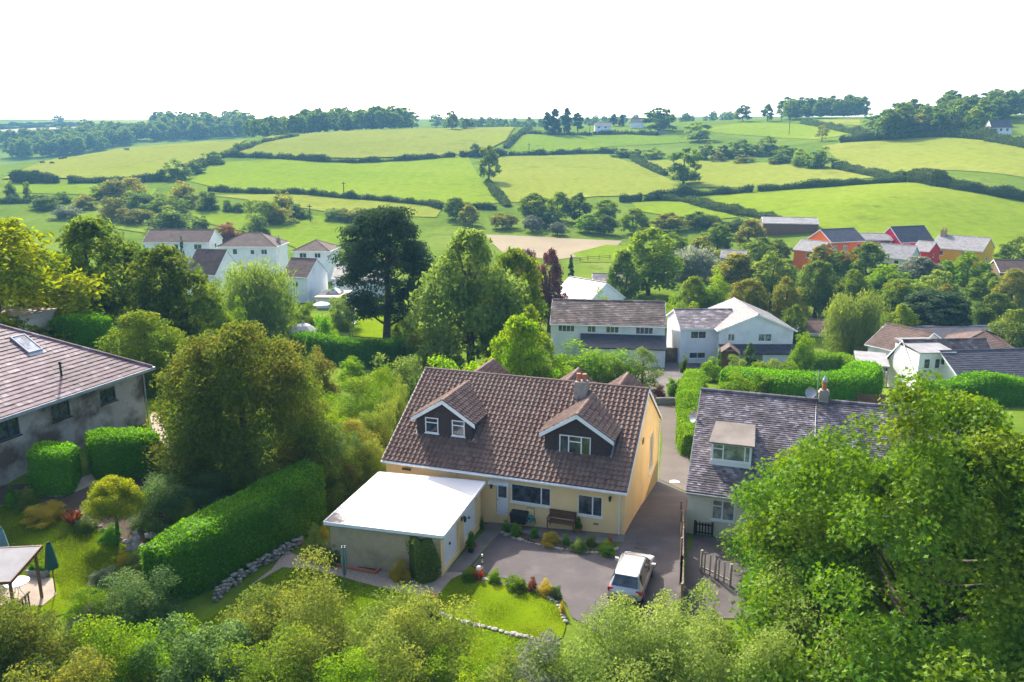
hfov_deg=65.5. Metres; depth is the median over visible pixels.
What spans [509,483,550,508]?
window
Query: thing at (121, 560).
shrub
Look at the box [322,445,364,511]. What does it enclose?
shrub
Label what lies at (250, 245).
white house
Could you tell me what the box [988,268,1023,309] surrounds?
tree
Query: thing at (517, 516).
storage box
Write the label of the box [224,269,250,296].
shrub
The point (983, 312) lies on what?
tree
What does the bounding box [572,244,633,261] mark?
meadow
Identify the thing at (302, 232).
field
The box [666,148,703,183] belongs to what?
tree
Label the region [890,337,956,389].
link block
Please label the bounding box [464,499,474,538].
garage door
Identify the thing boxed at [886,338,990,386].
chalet
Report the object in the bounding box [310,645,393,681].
foreground bush
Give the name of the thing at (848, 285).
tree
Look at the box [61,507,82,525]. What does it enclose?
spiky plant
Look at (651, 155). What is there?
shrub
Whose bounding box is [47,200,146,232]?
field
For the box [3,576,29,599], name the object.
round table
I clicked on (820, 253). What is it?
tree
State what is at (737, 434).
slate house
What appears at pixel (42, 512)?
shrub
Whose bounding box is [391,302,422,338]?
shrub
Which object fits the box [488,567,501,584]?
shrub
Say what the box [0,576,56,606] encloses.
cottage patio
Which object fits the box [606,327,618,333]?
window
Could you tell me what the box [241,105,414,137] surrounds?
ridge wood
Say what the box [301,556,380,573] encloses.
brick edging
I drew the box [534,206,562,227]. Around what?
tree
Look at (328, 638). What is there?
foreground bush
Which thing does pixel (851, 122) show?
field
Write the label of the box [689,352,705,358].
window
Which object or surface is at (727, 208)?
field hedge
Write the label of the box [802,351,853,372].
boxy hedge
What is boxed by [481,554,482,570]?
marker post
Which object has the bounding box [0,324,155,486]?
hipped house
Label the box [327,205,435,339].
conifer
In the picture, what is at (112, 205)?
shrub
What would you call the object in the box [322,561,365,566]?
stepping stones
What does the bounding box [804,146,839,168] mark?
shrub
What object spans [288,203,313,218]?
shrub
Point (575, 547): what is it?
shrub
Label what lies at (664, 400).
garden wall
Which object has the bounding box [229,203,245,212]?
shrub
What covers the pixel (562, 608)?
shrub
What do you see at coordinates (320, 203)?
field
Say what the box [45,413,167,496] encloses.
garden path
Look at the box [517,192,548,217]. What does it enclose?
tree
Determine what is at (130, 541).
rockery
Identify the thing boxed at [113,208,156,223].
shrub
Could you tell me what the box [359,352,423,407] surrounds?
shrub
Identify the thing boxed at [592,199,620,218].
tree
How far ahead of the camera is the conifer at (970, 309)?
113.69 m
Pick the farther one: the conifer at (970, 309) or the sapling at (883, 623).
the conifer at (970, 309)
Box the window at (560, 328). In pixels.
[558,325,574,332]
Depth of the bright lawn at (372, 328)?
121.15 m
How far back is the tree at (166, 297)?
69.67 m
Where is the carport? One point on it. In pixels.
(880, 358)
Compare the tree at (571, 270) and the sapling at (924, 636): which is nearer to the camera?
the sapling at (924, 636)
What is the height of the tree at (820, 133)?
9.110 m
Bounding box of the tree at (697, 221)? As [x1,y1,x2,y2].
[683,211,708,228]
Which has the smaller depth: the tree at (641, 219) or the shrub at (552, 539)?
the shrub at (552, 539)
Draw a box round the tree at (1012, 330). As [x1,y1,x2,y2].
[985,308,1023,347]
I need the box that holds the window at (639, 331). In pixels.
[635,328,652,334]
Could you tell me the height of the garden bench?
0.990 m
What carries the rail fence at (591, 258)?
on the ground at (438, 232)
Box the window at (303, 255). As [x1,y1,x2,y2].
[299,253,306,257]
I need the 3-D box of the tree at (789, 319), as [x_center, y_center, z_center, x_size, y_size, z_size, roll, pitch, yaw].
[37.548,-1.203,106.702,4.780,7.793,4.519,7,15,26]
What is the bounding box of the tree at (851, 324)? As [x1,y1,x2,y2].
[819,285,892,354]
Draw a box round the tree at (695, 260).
[669,244,721,282]
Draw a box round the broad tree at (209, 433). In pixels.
[140,318,344,493]
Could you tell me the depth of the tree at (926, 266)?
151.59 m
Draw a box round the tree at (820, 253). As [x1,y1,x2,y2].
[808,243,834,273]
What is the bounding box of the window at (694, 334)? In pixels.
[691,331,705,338]
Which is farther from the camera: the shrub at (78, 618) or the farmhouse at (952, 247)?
the farmhouse at (952, 247)
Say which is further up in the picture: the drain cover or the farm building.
the farm building
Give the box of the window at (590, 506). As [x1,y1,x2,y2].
[577,494,602,519]
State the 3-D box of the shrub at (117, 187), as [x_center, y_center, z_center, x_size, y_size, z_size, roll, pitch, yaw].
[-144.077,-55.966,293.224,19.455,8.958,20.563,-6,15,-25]
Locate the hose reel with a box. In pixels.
[525,507,535,524]
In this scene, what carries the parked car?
on the driveway at (583, 579)
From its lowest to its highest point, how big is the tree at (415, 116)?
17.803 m
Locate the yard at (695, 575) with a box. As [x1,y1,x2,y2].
[682,534,758,617]
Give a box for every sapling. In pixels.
[830,610,945,681]
[882,622,1023,681]
[955,608,1023,681]
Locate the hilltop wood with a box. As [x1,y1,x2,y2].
[776,88,1023,137]
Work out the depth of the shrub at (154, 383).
57.91 m
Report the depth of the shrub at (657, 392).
77.14 m
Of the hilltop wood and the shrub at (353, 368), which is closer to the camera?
the shrub at (353, 368)
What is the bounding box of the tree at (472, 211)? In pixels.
[456,204,480,224]
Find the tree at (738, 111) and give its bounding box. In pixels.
[733,105,752,121]
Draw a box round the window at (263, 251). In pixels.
[261,249,266,254]
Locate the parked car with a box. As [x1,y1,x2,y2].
[607,551,655,603]
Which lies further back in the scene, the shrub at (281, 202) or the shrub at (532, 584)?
the shrub at (281, 202)
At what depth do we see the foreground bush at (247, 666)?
25.84 m
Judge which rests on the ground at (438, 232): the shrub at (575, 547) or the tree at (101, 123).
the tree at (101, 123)
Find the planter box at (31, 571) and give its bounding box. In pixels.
[26,563,49,577]
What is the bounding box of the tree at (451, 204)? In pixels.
[442,197,473,217]
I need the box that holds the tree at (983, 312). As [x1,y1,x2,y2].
[971,292,1018,324]
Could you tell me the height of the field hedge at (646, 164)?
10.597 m
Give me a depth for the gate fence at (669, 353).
104.53 m
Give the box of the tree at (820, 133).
[815,124,830,140]
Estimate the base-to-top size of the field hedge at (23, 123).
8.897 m
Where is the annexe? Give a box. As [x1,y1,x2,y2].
[0,306,57,335]
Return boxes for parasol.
[0,526,9,546]
[45,541,58,591]
[314,302,329,315]
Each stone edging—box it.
[76,510,133,545]
[439,610,561,645]
[481,577,568,622]
[500,531,619,553]
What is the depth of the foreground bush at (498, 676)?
27.52 m
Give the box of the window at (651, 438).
[649,433,653,475]
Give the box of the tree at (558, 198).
[545,191,571,218]
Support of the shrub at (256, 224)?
on the ground at (438, 232)
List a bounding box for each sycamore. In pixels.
[702,366,1023,681]
[908,442,1023,652]
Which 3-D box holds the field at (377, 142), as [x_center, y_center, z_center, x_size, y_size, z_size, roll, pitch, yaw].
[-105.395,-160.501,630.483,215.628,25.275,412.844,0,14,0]
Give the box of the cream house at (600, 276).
[591,273,627,292]
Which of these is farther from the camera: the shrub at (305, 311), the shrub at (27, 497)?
the shrub at (305, 311)
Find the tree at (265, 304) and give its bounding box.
[212,253,303,351]
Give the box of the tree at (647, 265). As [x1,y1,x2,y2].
[613,227,684,295]
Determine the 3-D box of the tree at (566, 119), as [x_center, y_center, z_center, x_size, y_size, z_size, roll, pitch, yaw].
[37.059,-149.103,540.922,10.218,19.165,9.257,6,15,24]
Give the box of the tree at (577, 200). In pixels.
[564,192,596,220]
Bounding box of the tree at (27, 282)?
[0,216,113,341]
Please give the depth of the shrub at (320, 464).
49.62 m
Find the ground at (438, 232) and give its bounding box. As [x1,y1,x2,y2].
[0,114,1023,681]
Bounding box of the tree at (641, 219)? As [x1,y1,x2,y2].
[618,208,650,233]
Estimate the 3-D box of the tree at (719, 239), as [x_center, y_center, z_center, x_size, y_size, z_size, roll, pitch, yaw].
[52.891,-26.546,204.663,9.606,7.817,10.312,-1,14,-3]
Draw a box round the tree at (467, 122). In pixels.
[461,118,473,128]
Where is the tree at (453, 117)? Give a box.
[446,111,459,128]
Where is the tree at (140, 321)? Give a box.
[94,309,191,386]
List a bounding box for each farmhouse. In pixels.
[630,117,644,127]
[807,227,865,264]
[884,225,934,244]
[934,227,995,266]
[986,120,1012,134]
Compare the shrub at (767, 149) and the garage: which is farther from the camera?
the shrub at (767, 149)
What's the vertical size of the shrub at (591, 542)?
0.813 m
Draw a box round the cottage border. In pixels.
[0,453,192,544]
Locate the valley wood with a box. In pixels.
[0,124,135,156]
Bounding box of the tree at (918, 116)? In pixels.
[906,113,935,130]
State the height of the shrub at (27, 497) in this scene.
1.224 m
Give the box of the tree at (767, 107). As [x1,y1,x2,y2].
[760,104,774,120]
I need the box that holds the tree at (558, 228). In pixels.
[547,222,566,234]
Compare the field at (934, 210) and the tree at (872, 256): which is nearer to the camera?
the tree at (872, 256)
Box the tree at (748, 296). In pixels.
[725,278,770,311]
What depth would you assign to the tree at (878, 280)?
140.58 m
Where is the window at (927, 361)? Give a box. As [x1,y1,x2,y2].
[923,359,930,369]
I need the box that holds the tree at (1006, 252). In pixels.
[991,235,1023,259]
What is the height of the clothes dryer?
2.151 m
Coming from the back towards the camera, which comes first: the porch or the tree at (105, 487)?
the porch
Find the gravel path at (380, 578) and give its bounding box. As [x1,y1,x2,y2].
[251,552,389,586]
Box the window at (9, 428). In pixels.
[0,417,22,442]
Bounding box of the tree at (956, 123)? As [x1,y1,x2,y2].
[941,105,970,132]
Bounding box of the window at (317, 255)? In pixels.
[314,253,320,257]
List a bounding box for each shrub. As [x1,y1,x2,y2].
[2,180,19,197]
[4,493,16,506]
[13,486,42,513]
[19,499,68,528]
[22,181,31,197]
[25,196,61,210]
[45,204,83,219]
[52,191,73,203]
[60,585,111,634]
[64,602,100,640]
[68,193,99,209]
[73,515,99,533]
[85,565,115,592]
[89,564,186,642]
[90,183,123,199]
[93,177,149,201]
[95,197,125,220]
[96,522,122,545]
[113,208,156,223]
[115,548,143,577]
[116,549,129,566]
[122,192,156,208]
[126,471,201,541]
[138,193,191,214]
[141,353,174,398]
[142,205,205,230]
[148,449,171,476]
[156,159,193,180]
[166,180,202,207]
[169,497,196,523]
[172,469,239,519]
[179,263,207,306]
[181,160,206,173]
[191,215,210,228]
[193,278,236,355]
[194,191,220,210]
[200,151,225,164]
[212,222,241,242]
[222,199,231,211]
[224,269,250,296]
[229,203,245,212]
[229,295,258,355]
[238,215,271,235]
[242,200,280,223]
[262,205,299,224]
[265,271,296,313]
[271,190,294,212]
[271,376,353,443]
[279,430,332,466]
[285,301,318,339]
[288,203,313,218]
[307,345,342,399]
[311,543,340,568]
[313,314,338,335]
[315,406,359,465]
[319,524,328,537]
[320,416,385,466]
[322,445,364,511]
[323,207,346,220]
[325,460,364,506]
[327,323,337,335]
[327,421,363,495]
[328,294,362,331]
[328,375,400,447]
[336,355,366,388]
[337,207,363,221]
[344,448,386,483]
[349,398,399,466]
[355,439,385,478]
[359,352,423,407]
[363,362,407,421]
[380,373,409,446]
[387,556,411,584]
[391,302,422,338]
[404,318,435,376]
[417,590,441,619]
[424,354,479,370]
[425,335,464,369]
[461,566,476,582]
[473,567,483,580]
[479,516,484,528]
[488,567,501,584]
[501,519,510,532]
[503,574,527,593]
[508,523,522,536]
[515,248,537,278]
[527,576,536,591]
[529,346,553,377]
[530,526,538,538]
[535,578,552,597]
[541,531,560,548]
[547,353,573,378]
[549,584,562,599]
[552,338,650,388]
[559,600,565,614]
[561,533,569,547]
[567,536,588,554]
[585,533,597,547]
[593,287,609,299]
[594,538,615,557]
[596,361,628,382]
[610,148,631,157]
[629,149,647,156]
[642,147,665,159]
[651,384,665,396]
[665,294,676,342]
[665,377,680,395]
[674,300,697,308]
[679,352,688,372]
[689,376,711,387]
[693,141,722,159]
[700,357,720,382]
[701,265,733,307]
[707,150,727,161]
[709,144,737,158]
[715,354,746,378]
[717,365,757,391]
[727,139,754,156]
[733,154,756,162]
[745,370,771,392]
[750,136,779,155]
[750,358,783,369]
[767,144,796,162]
[767,158,786,163]
[777,353,798,371]
[784,331,815,370]
[790,148,812,166]
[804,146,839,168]
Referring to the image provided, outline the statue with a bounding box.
[132,530,139,548]
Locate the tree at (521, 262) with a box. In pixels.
[490,245,551,367]
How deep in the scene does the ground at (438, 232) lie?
244.70 m
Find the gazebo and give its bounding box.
[289,322,317,333]
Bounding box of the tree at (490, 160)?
[477,145,501,178]
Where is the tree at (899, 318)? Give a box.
[876,303,921,329]
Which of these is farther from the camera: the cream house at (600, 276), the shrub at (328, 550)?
the cream house at (600, 276)
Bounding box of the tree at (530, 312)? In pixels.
[506,303,556,368]
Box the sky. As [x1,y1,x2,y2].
[0,0,1023,119]
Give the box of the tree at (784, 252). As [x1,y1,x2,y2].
[772,239,793,258]
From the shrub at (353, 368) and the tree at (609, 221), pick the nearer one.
the shrub at (353, 368)
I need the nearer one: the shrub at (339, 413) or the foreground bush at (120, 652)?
the foreground bush at (120, 652)
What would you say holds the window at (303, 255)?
in the white house at (320, 250)
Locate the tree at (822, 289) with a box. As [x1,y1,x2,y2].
[791,260,840,318]
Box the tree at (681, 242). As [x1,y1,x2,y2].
[657,231,688,252]
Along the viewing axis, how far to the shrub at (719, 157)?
389.64 m
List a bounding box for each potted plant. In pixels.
[464,531,477,552]
[574,516,582,532]
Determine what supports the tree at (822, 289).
on the ground at (438, 232)
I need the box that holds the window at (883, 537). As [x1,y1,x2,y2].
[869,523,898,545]
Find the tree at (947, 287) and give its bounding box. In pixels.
[925,283,961,323]
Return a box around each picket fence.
[693,520,713,536]
[700,549,732,586]
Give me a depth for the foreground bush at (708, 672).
26.04 m
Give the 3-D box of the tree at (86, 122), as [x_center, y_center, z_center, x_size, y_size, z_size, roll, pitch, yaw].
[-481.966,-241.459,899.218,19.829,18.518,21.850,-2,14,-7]
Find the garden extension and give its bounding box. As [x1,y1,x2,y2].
[314,287,352,307]
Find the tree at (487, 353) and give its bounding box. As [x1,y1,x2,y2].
[479,310,505,365]
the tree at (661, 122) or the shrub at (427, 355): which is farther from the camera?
the tree at (661, 122)
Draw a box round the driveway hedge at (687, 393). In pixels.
[674,368,706,455]
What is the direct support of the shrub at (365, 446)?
on the ground at (438, 232)
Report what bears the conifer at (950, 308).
on the ground at (438, 232)
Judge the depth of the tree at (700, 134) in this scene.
479.85 m
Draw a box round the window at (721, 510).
[710,499,734,523]
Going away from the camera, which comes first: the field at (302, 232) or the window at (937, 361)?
the window at (937, 361)
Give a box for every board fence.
[679,501,683,613]
[856,392,916,405]
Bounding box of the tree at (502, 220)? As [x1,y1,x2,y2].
[488,212,519,228]
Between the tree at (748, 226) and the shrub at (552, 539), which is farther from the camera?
the tree at (748, 226)
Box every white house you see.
[142,229,222,263]
[187,248,239,296]
[216,232,289,274]
[281,257,328,302]
[291,239,339,281]
[331,263,390,297]
[550,298,666,367]
[556,276,624,299]
[666,297,797,368]
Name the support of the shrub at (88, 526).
on the ground at (438, 232)
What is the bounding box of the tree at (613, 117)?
[609,114,617,125]
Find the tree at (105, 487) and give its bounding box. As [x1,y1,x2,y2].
[79,474,150,534]
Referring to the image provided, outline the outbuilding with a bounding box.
[860,233,892,252]
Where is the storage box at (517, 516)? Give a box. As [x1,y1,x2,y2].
[509,509,528,524]
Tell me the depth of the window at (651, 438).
52.06 m
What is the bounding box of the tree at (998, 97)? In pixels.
[989,96,1008,114]
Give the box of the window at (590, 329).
[587,326,595,332]
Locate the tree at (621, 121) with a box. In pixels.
[618,114,624,125]
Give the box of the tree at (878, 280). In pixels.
[865,263,921,298]
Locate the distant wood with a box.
[100,109,255,140]
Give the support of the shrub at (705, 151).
on the ground at (438, 232)
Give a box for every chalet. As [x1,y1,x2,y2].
[864,323,940,377]
[880,325,1002,337]
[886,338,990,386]
[939,348,1023,380]
[945,329,1018,348]
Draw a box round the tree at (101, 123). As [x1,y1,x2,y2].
[97,121,107,126]
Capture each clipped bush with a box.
[24,440,83,496]
[83,425,161,480]
[405,536,441,583]
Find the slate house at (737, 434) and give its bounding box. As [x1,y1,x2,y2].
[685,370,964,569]
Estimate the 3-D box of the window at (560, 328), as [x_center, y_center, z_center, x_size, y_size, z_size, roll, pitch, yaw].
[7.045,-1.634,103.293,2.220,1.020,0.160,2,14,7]
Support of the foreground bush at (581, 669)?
on the ground at (438, 232)
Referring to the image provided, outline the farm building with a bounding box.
[876,243,920,270]
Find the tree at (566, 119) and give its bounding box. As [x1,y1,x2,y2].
[560,107,571,131]
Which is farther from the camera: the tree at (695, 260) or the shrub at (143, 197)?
the shrub at (143, 197)
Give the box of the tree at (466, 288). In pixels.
[402,227,530,369]
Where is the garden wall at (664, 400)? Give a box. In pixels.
[655,397,675,403]
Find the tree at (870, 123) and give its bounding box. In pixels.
[862,113,880,128]
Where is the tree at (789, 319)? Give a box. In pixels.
[781,303,809,347]
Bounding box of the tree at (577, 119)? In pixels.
[572,112,583,132]
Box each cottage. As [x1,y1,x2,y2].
[793,239,834,268]
[915,240,940,264]
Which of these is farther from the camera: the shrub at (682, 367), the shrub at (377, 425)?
the shrub at (682, 367)
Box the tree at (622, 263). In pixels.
[606,249,640,299]
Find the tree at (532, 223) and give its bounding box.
[522,215,544,231]
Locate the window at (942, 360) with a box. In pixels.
[940,357,944,366]
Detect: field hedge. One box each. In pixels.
[0,121,74,125]
[0,122,139,128]
[0,194,71,203]
[8,169,60,183]
[66,172,164,183]
[185,153,219,171]
[207,183,445,209]
[220,133,299,157]
[221,149,455,162]
[458,147,507,156]
[470,201,497,209]
[484,179,511,206]
[502,125,533,147]
[507,147,617,155]
[518,130,592,134]
[592,129,659,134]
[618,192,642,201]
[626,153,668,175]
[643,184,693,200]
[650,193,781,218]
[664,214,753,234]
[689,183,754,195]
[757,174,907,191]
[799,118,880,134]
[831,160,909,177]
[838,125,1023,147]
[906,167,1023,200]
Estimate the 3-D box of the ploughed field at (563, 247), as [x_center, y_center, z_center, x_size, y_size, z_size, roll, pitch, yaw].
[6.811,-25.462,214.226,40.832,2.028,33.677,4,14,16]
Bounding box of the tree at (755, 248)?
[736,236,785,261]
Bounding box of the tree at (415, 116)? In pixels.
[411,112,419,127]
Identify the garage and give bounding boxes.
[323,472,485,576]
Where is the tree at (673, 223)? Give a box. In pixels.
[648,212,693,231]
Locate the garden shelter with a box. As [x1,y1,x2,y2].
[0,545,43,608]
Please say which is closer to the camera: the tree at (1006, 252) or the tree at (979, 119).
the tree at (1006, 252)
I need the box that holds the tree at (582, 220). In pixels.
[573,214,598,232]
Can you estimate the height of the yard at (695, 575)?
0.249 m
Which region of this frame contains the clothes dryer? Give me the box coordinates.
[341,546,346,582]
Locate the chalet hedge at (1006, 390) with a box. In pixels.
[914,369,1023,406]
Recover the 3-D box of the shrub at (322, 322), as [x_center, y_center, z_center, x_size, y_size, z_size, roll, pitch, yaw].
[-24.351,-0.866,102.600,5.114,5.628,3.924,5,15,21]
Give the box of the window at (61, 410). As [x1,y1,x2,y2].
[50,401,72,423]
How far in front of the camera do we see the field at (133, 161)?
429.86 m
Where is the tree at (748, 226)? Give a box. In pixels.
[734,218,768,247]
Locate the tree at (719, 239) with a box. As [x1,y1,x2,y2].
[699,222,738,249]
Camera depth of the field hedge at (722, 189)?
293.00 m
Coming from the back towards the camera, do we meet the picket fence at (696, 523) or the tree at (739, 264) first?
the tree at (739, 264)
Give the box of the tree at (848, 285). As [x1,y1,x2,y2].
[833,269,876,305]
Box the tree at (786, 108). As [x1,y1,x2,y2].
[780,100,799,119]
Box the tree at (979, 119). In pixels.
[960,106,991,130]
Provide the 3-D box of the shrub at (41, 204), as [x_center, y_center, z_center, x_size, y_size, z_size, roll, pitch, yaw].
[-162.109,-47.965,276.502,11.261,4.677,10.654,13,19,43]
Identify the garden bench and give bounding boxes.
[546,508,576,532]
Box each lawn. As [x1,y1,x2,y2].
[0,505,128,618]
[150,374,187,412]
[157,567,563,681]
[349,315,421,337]
[437,576,565,639]
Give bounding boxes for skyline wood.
[441,110,734,127]
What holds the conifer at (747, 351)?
on the ground at (438, 232)
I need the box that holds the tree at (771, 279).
[737,250,799,307]
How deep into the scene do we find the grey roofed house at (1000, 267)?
154.33 m
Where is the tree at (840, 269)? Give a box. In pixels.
[828,250,855,277]
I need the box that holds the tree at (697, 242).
[677,235,720,266]
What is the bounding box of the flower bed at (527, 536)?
[503,529,615,550]
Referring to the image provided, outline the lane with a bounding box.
[636,361,702,392]
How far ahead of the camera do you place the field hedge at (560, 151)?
449.33 m
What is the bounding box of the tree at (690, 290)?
[675,276,709,307]
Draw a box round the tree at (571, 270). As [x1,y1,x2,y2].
[568,255,573,276]
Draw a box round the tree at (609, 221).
[587,214,621,234]
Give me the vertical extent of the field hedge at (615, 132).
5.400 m
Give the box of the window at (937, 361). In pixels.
[934,359,940,369]
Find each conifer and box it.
[4,484,17,500]
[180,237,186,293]
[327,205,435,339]
[716,347,721,375]
[740,342,758,367]
[900,289,974,325]
[960,297,973,324]
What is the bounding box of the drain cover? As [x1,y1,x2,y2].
[635,542,649,549]
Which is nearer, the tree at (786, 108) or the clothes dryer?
the clothes dryer
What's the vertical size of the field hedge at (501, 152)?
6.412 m
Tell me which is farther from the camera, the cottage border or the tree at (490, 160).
the tree at (490, 160)
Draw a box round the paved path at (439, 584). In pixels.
[381,572,464,594]
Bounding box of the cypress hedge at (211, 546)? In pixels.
[138,459,328,605]
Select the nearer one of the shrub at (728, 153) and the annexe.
the annexe
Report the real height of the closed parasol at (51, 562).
2.720 m
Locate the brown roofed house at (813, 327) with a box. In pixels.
[797,318,828,336]
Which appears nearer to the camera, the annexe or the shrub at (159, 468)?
the shrub at (159, 468)
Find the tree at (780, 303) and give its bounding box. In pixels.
[765,275,811,325]
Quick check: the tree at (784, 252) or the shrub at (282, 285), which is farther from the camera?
the tree at (784, 252)
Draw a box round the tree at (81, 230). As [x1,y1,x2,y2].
[40,215,155,341]
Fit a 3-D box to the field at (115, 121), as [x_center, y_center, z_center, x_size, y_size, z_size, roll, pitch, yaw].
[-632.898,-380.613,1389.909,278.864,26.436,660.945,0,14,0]
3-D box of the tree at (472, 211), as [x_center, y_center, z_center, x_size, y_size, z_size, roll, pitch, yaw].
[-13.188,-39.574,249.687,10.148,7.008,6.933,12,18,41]
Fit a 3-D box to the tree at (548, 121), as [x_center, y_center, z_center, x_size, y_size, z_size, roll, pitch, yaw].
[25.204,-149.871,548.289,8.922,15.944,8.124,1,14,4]
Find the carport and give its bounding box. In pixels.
[854,350,889,387]
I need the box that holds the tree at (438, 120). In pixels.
[427,113,442,126]
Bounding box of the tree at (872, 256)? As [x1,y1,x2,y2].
[847,241,891,278]
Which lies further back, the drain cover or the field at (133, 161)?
the field at (133, 161)
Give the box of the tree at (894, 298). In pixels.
[872,278,922,317]
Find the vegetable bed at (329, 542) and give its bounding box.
[306,541,375,570]
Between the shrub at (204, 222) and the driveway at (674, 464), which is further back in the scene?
the shrub at (204, 222)
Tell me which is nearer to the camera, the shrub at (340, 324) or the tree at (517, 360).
the tree at (517, 360)
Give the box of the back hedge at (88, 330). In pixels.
[46,311,114,350]
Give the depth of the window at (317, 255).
166.29 m
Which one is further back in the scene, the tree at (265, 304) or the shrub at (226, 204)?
the shrub at (226, 204)
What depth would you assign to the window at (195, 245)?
182.90 m
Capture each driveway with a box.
[473,479,688,636]
[657,393,688,490]
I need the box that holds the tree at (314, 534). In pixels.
[306,522,323,554]
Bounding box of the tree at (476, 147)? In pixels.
[469,143,480,151]
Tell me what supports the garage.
on the ground at (438, 232)
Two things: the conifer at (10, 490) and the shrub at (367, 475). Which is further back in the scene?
the shrub at (367, 475)
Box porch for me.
[718,342,739,369]
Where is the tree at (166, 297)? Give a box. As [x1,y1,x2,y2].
[106,242,224,358]
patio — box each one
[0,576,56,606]
[484,522,624,542]
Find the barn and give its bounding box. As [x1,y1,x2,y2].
[760,216,818,234]
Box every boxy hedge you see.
[718,358,884,401]
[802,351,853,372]
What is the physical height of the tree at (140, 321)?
6.394 m
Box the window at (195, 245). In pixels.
[194,244,201,248]
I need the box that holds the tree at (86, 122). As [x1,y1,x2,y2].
[76,119,94,127]
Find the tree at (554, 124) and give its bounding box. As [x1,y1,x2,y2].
[549,108,562,132]
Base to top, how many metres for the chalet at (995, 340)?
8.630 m
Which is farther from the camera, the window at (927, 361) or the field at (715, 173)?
the field at (715, 173)
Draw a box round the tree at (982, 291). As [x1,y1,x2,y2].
[960,272,1014,302]
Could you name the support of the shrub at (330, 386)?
on the ground at (438, 232)
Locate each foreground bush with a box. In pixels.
[0,586,97,681]
[2,643,145,681]
[55,613,212,681]
[127,611,266,681]
[195,639,292,681]
[214,545,388,681]
[241,620,317,681]
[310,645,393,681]
[318,581,489,681]
[408,644,492,681]
[478,643,528,681]
[508,628,589,681]
[523,631,615,681]
[548,590,737,681]
[637,611,779,681]
[651,577,729,676]
[681,559,852,681]
[720,621,857,681]
[807,655,861,681]
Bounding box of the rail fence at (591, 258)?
[575,255,609,260]
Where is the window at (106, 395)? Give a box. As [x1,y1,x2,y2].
[99,386,117,406]
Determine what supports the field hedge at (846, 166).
on the ground at (438, 232)
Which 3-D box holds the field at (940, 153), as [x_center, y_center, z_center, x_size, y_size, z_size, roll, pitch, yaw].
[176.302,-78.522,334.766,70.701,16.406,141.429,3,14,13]
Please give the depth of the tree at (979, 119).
372.26 m
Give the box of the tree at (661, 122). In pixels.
[639,107,677,130]
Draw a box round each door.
[443,524,456,566]
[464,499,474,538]
[497,482,507,514]
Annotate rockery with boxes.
[124,524,172,550]
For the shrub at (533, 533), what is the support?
on the flower bed at (527, 536)
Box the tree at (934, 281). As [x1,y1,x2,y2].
[909,269,965,306]
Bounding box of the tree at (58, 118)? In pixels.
[51,115,64,122]
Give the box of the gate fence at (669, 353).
[665,347,677,361]
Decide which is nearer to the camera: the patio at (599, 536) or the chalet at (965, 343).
the patio at (599, 536)
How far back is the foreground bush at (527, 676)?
27.38 m
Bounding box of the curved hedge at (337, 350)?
[288,330,423,368]
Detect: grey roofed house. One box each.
[720,249,747,279]
[988,259,1023,285]
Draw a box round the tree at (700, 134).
[684,122,712,140]
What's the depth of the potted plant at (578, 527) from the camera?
44.13 m
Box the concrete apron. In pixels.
[447,529,499,571]
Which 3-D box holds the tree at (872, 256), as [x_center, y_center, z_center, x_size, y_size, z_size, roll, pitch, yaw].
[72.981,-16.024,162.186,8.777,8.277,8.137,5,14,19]
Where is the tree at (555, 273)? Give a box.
[529,247,568,331]
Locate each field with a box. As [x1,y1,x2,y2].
[0,120,147,125]
[0,126,76,131]
[3,139,246,177]
[15,183,156,194]
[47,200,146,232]
[189,210,351,247]
[191,155,498,203]
[214,194,440,216]
[240,127,514,157]
[485,234,621,258]
[487,154,680,201]
[510,130,684,151]
[633,201,737,218]
[648,159,872,186]
[702,122,850,139]
[710,182,1023,258]
[816,119,860,124]
[823,137,1023,176]
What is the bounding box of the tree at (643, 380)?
[624,346,664,389]
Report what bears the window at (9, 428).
in the hipped house at (54, 390)
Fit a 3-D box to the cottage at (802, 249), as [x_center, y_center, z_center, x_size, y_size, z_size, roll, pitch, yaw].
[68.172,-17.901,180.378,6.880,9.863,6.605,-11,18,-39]
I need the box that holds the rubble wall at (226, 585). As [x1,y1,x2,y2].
[212,536,303,600]
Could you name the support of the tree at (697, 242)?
on the ground at (438, 232)
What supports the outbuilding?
on the ground at (438, 232)
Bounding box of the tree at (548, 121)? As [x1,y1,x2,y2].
[542,112,551,131]
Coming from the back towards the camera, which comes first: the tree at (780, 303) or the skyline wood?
the skyline wood
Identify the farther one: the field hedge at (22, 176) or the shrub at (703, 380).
the field hedge at (22, 176)
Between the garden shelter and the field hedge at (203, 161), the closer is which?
the garden shelter
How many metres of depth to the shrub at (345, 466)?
47.51 m
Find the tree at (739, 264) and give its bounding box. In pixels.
[706,252,756,296]
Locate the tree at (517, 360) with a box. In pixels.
[480,314,561,378]
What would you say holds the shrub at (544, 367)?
on the ground at (438, 232)
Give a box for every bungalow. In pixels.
[381,359,662,534]
[594,122,610,131]
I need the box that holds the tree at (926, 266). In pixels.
[897,256,945,283]
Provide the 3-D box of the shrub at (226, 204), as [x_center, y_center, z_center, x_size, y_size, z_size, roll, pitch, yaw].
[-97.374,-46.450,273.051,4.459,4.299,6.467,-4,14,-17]
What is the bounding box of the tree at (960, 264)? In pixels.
[939,251,1000,292]
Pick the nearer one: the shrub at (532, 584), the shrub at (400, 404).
the shrub at (532, 584)
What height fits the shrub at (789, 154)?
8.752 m
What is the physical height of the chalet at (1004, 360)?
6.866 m
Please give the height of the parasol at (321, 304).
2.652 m

